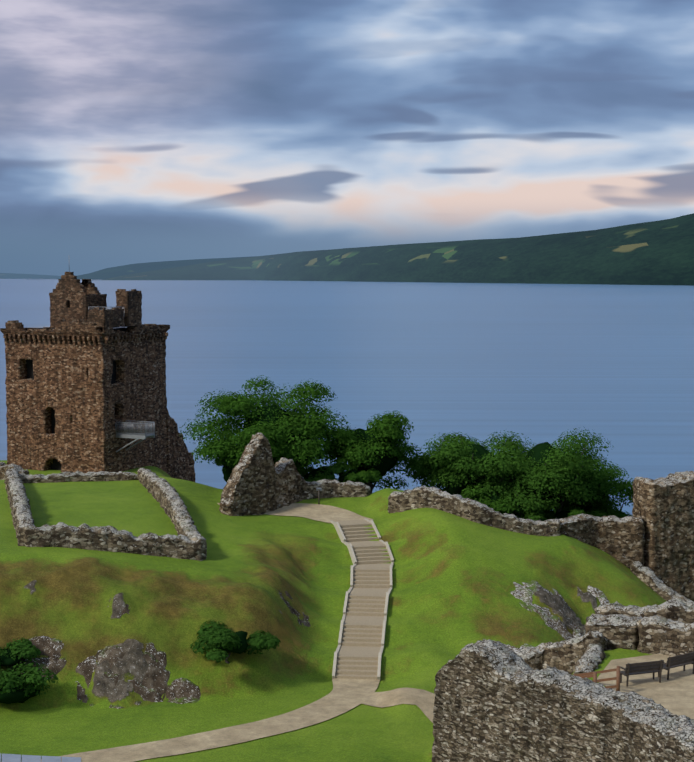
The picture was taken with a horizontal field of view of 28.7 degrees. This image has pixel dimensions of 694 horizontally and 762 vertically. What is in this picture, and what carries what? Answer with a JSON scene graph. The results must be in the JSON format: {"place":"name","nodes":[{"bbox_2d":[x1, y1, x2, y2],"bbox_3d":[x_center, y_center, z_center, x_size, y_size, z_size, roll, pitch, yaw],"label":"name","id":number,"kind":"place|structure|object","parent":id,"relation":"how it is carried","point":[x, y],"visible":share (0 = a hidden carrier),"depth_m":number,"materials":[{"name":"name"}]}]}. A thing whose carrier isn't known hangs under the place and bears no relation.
{"place":"outdoors","nodes":[
{"label":"outdoors","id":0,"kind":"place"},
{"bbox_2d":[0,273,60,278],"bbox_3d":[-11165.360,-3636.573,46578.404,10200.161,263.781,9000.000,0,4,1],"label":"hill","id":1,"kind":"structure","parent":0,"point":[16,276],"depth_m":43265.91,"materials":[{"name":"blue"}]},
{"bbox_2d":[49,272,106,328],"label":"gabled turret","id":2,"kind":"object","parent":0,"point":[72,297],"depth_m":143.46,"materials":[{"name":"brown stone"}]},
{"bbox_2d":[60,256,255,278],"bbox_3d":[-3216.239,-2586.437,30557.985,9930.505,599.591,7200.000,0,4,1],"label":"hill","id":3,"kind":"structure","parent":0,"point":[111,272],"depth_m":28811.92,"materials":[{"name":"green plant"}]},
{"bbox_2d":[41,678,379,761],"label":"path","id":4,"kind":"structure","parent":0,"point":[327,707],"depth_m":56.70,"materials":[{"name":"beige gravel"}]},
{"bbox_2d":[0,753,80,761],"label":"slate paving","id":5,"kind":"structure","parent":4,"relation":"on","point":[17,758],"depth_m":53.49,"materials":[{"name":"grey stone"}]},
{"bbox_2d":[217,503,373,522],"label":"path","id":6,"kind":"structure","parent":0,"point":[324,513],"depth_m":83.34,"materials":[{"name":"beige gravel"}]},
{"bbox_2d":[316,488,321,504],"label":"info post","id":7,"kind":"object","parent":6,"relation":"on","point":[318,489],"visible":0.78,"depth_m":84.69,"materials":[{"name":"brown wood"}]},
{"bbox_2d":[0,460,665,761],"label":"terrain","id":8,"kind":"structure","parent":0,"point":[454,578],"depth_m":66.36,"materials":[{"name":"green plant"}]},
{"bbox_2d":[0,462,28,479],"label":"ruin","id":9,"kind":"object","parent":8,"relation":"on","point":[4,467],"visible":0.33,"depth_m":128.91,"materials":[{"name":"grey stone"}]},
{"bbox_2d":[4,468,35,545],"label":"chapel wall","id":10,"kind":"structure","parent":8,"relation":"on","point":[20,507],"depth_m":76.10,"materials":[{"name":"grey stone"}]},
{"bbox_2d":[0,637,40,668],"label":"bush","id":11,"kind":"object","parent":8,"relation":"on","point":[24,648],"depth_m":60.82,"materials":[{"name":"green plant"}]},
{"bbox_2d":[0,657,58,703],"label":"bush","id":12,"kind":"object","parent":8,"relation":"on","point":[33,676],"depth_m":59.27,"materials":[{"name":"green plant"}]},
{"bbox_2d":[9,636,66,679],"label":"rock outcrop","id":13,"kind":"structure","parent":8,"relation":"on","point":[50,648],"depth_m":61.50,"materials":[{"name":"grey stone"}]},
{"bbox_2d":[26,328,127,469],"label":"window openings","id":14,"kind":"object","parent":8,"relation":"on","point":[56,465],"depth_m":145.21,"materials":[{"name":"black"}]},
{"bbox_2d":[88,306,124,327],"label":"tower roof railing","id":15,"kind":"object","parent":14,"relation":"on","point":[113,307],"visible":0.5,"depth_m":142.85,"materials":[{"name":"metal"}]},
{"bbox_2d":[20,471,137,482],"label":"chapel wall","id":16,"kind":"structure","parent":8,"relation":"on","point":[76,476],"depth_m":90.69,"materials":[{"name":"grey stone"}]},
{"bbox_2d":[0,319,169,474],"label":"castle tower","id":17,"kind":"structure","parent":8,"relation":"on","point":[77,391],"depth_m":143.98,"materials":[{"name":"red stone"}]},
{"bbox_2d":[25,326,127,327],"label":"tower roof","id":18,"kind":"structure","parent":17,"relation":"attached to","point":[49,326],"depth_m":145.96,"materials":[{"name":"stone"}]},
{"bbox_2d":[3,332,167,343],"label":"tower corbels","id":19,"kind":"object","parent":17,"relation":"on","point":[126,338],"visible":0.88,"depth_m":143.24,"materials":[{"name":"red stone"}]},
{"bbox_2d":[87,307,123,327],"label":"tower stub","id":20,"kind":"object","parent":17,"relation":"attached to","point":[112,317],"depth_m":140.46,"materials":[{"name":"stone"}]},
{"bbox_2d":[115,289,141,326],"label":"chimney stack","id":21,"kind":"object","parent":17,"relation":"attached to","point":[130,301],"depth_m":143.90,"materials":[{"name":"brown stone"}]},
{"bbox_2d":[116,420,154,451],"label":"viewing balcony","id":22,"kind":"structure","parent":17,"relation":"attached to","point":[128,430],"depth_m":141.85,"materials":[{"name":"metal"}]},
{"bbox_2d":[23,522,203,560],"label":"chapel wall","id":23,"kind":"structure","parent":8,"relation":"on","point":[109,538],"depth_m":69.46,"materials":[{"name":"grey stone"}]},
{"bbox_2d":[108,598,130,613],"bbox_3d":[-10.712,10.856,63.861,1.800,1.263,1.200,0,4,1],"label":"rock","id":24,"kind":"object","parent":8,"relation":"on","point":[125,610],"depth_m":63.58,"materials":[{"name":"grey stone"}]},
{"bbox_2d":[76,642,169,708],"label":"rock outcrop","id":25,"kind":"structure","parent":8,"relation":"on","point":[153,687],"depth_m":61.35,"materials":[{"name":"grey stone"}]},
{"bbox_2d":[137,468,206,559],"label":"chapel wall","id":26,"kind":"structure","parent":8,"relation":"on","point":[164,493],"depth_m":78.20,"materials":[{"name":"grey stone"}]},
{"bbox_2d":[166,407,195,481],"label":"ruined wall","id":27,"kind":"structure","parent":8,"relation":"on","point":[180,462],"depth_m":152.92,"materials":[{"name":"red stone"}]},
{"bbox_2d":[165,678,200,703],"bbox_3d":[-7.378,13.967,61.098,2.400,1.422,1.600,1,5,18],"label":"rock","id":28,"kind":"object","parent":8,"relation":"on","point":[183,690],"depth_m":61.20,"materials":[{"name":"grey stone"}]},
{"bbox_2d":[213,451,240,481],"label":"tree","id":29,"kind":"object","parent":8,"relation":"on","point":[223,463],"depth_m":89.55,"materials":[{"name":"green plant"}]},
{"bbox_2d":[190,620,280,663],"bbox_3d":[-5.132,12.156,62.414,4.213,2.076,4.181,0,4,1],"label":"bush","id":30,"kind":"object","parent":8,"relation":"on","point":[213,636],"depth_m":62.11,"materials":[{"name":"green plant"}]},
{"bbox_2d":[219,432,301,515],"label":"gable ruin","id":31,"kind":"object","parent":8,"relation":"on","point":[259,482],"visible":0.94,"depth_m":82.72,"materials":[{"name":"grey stone"}]},
{"bbox_2d":[179,375,350,473],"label":"tree","id":32,"kind":"object","parent":8,"relation":"on","point":[230,406],"depth_m":89.36,"materials":[{"name":"green plant"}]},
{"bbox_2d":[279,591,310,626],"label":"rock outcrop","id":33,"kind":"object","parent":8,"relation":"on","point":[304,621],"depth_m":68.17,"materials":[{"name":"grey stone"}]},
{"bbox_2d":[295,463,345,482],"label":"shrub","id":34,"kind":"object","parent":8,"relation":"on","point":[333,470],"depth_m":89.07,"materials":[{"name":"green plant"}]},
{"bbox_2d":[299,475,370,499],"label":"wall","id":35,"kind":"structure","parent":8,"relation":"on","point":[334,488],"depth_m":86.48,"materials":[{"name":"grey stone"}]},
{"bbox_2d":[331,456,383,483],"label":"shrub","id":36,"kind":"object","parent":8,"relation":"on","point":[373,475],"depth_m":89.26,"materials":[{"name":"green plant"}]},
{"bbox_2d":[330,518,393,679],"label":"stairs","id":37,"kind":"structure","parent":8,"relation":"on","point":[358,652],"depth_m":70.95,"materials":[{"name":"beige stone"}]},
{"bbox_2d":[322,410,423,492],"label":"tree","id":38,"kind":"object","parent":8,"relation":"on","point":[389,427],"depth_m":90.36,"materials":[{"name":"green plant"}]},
{"bbox_2d":[412,486,475,498],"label":"shrub","id":39,"kind":"object","parent":8,"relation":"on","point":[463,496],"depth_m":91.09,"materials":[{"name":"green plant"}]},
{"bbox_2d":[399,432,532,501],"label":"tree","id":40,"kind":"object","parent":8,"relation":"on","point":[445,452],"depth_m":91.10,"materials":[{"name":"green plant"}]},
{"bbox_2d":[387,486,560,535],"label":"ridge wall","id":41,"kind":"structure","parent":8,"relation":"on","point":[445,501],"depth_m":80.02,"materials":[{"name":"grey stone"}]},
{"bbox_2d":[461,485,526,513],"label":"shrub","id":42,"kind":"object","parent":8,"relation":"on","point":[507,506],"depth_m":89.23,"materials":[{"name":"green plant"}]},
{"bbox_2d":[507,644,533,653],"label":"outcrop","id":43,"kind":"object","parent":8,"relation":"on","point":[516,650],"visible":0.21,"depth_m":66.72,"materials":[{"name":"grey stone"}]},
{"bbox_2d":[514,495,561,520],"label":"shrub","id":44,"kind":"object","parent":8,"relation":"on","point":[533,514],"depth_m":89.07,"materials":[{"name":"green plant"}]},
{"bbox_2d":[510,580,584,639],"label":"outcrop","id":45,"kind":"object","parent":8,"relation":"on","point":[525,592],"visible":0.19,"depth_m":71.10,"materials":[{"name":"grey stone"}]},
{"bbox_2d":[479,427,624,520],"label":"tree","id":46,"kind":"object","parent":8,"relation":"on","point":[570,461],"depth_m":90.23,"materials":[{"name":"green plant"}]},
{"bbox_2d":[518,631,605,673],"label":"stone wall","id":47,"kind":"structure","parent":8,"relation":"on","point":[565,655],"depth_m":55.98,"materials":[{"name":"grey stone"}]},
{"bbox_2d":[432,639,693,761],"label":"wall","id":48,"kind":"structure","parent":8,"relation":"on","point":[496,701],"depth_m":48.27,"materials":[{"name":"stone"}]},
{"bbox_2d":[540,505,606,520],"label":"shrub","id":49,"kind":"object","parent":8,"relation":"on","point":[551,514],"depth_m":90.97,"materials":[{"name":"green plant"}]},
{"bbox_2d":[573,644,605,674],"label":"stone wall","id":50,"kind":"structure","parent":8,"relation":"on","point":[592,658],"depth_m":53.32,"materials":[{"name":"grey stone"}]},
{"bbox_2d":[551,463,633,517],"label":"tree","id":51,"kind":"object","parent":8,"relation":"on","point":[606,507],"depth_m":94.25,"materials":[{"name":"green plant"}]},
{"bbox_2d":[574,666,619,690],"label":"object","id":52,"kind":"structure","parent":8,"relation":"on","point":[594,676],"depth_m":49.33,"materials":[{"name":"brown wood"}]},
{"bbox_2d":[587,586,609,603],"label":"outcrop","id":53,"kind":"object","parent":8,"relation":"on","point":[599,594],"visible":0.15,"depth_m":75.18,"materials":[{"name":"grey stone"}]},
{"bbox_2d":[559,513,644,568],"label":"curtain wall","id":54,"kind":"structure","parent":8,"relation":"on","point":[622,540],"depth_m":82.11,"materials":[{"name":"brown stone"}]},
{"bbox_2d":[585,614,641,650],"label":"terrace pier","id":55,"kind":"structure","parent":8,"relation":"on","point":[619,630],"depth_m":55.80,"materials":[{"name":"grey stone"}]},
{"bbox_2d":[594,599,693,623],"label":"stone wall","id":56,"kind":"structure","parent":8,"relation":"on","point":[676,610],"depth_m":59.38,"materials":[{"name":"grey stone"}]},
{"bbox_2d":[597,654,693,718],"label":"terrace paving","id":57,"kind":"structure","parent":8,"relation":"on","point":[674,694],"depth_m":50.65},
{"bbox_2d":[620,660,663,685],"bbox_3d":[11.020,10.894,50.811,1.600,0.927,0.623,-1,5,-19],"label":"bench","id":58,"kind":"object","parent":57,"relation":"on","point":[653,667],"visible":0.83,"depth_m":50.59,"materials":[{"name":"brown wood"}]},
{"bbox_2d":[658,652,693,679],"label":"bench","id":59,"kind":"object","parent":57,"relation":"on","point":[683,660],"visible":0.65,"depth_m":51.53,"materials":[{"name":"brown wood"}]},
{"bbox_2d":[630,561,693,605],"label":"stone wall","id":60,"kind":"structure","parent":8,"relation":"on","point":[647,576],"depth_m":80.89,"materials":[{"name":"grey stone"}]},
{"bbox_2d":[632,471,693,601],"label":"tall ruin","id":61,"kind":"object","parent":8,"relation":"on","point":[663,508],"visible":0.73,"depth_m":82.88,"materials":[{"name":"brown stone"}]},
{"bbox_2d":[637,615,693,655],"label":"terrace wall","id":62,"kind":"structure","parent":8,"relation":"on","point":[662,635],"depth_m":54.65,"materials":[{"name":"grey stone"}]},
{"bbox_2d":[0,279,693,515],"bbox_3d":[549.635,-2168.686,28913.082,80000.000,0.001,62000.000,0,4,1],"label":"water","id":63,"kind":"structure","parent":0,"point":[550,363],"depth_m":539.06,"materials":[{"name":"blue liquid"}]},
{"bbox_2d":[0,0,693,275],"label":"sky","id":64,"kind":"structure","parent":0,"point":[132,131],"materials":[{"name":"blue"}]},
{"bbox_2d":[336,688,434,722],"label":"path","id":65,"kind":"structure","parent":0,"point":[422,700],"depth_m":60.50,"materials":[{"name":"beige gravel"}]},
{"bbox_2d":[103,213,693,285],"bbox_3d":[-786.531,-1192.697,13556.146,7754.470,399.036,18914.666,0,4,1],"label":"hill","id":66,"kind":"structure","parent":0,"point":[660,252],"depth_m":8161.95,"materials":[{"name":"green plant"}]}
]}

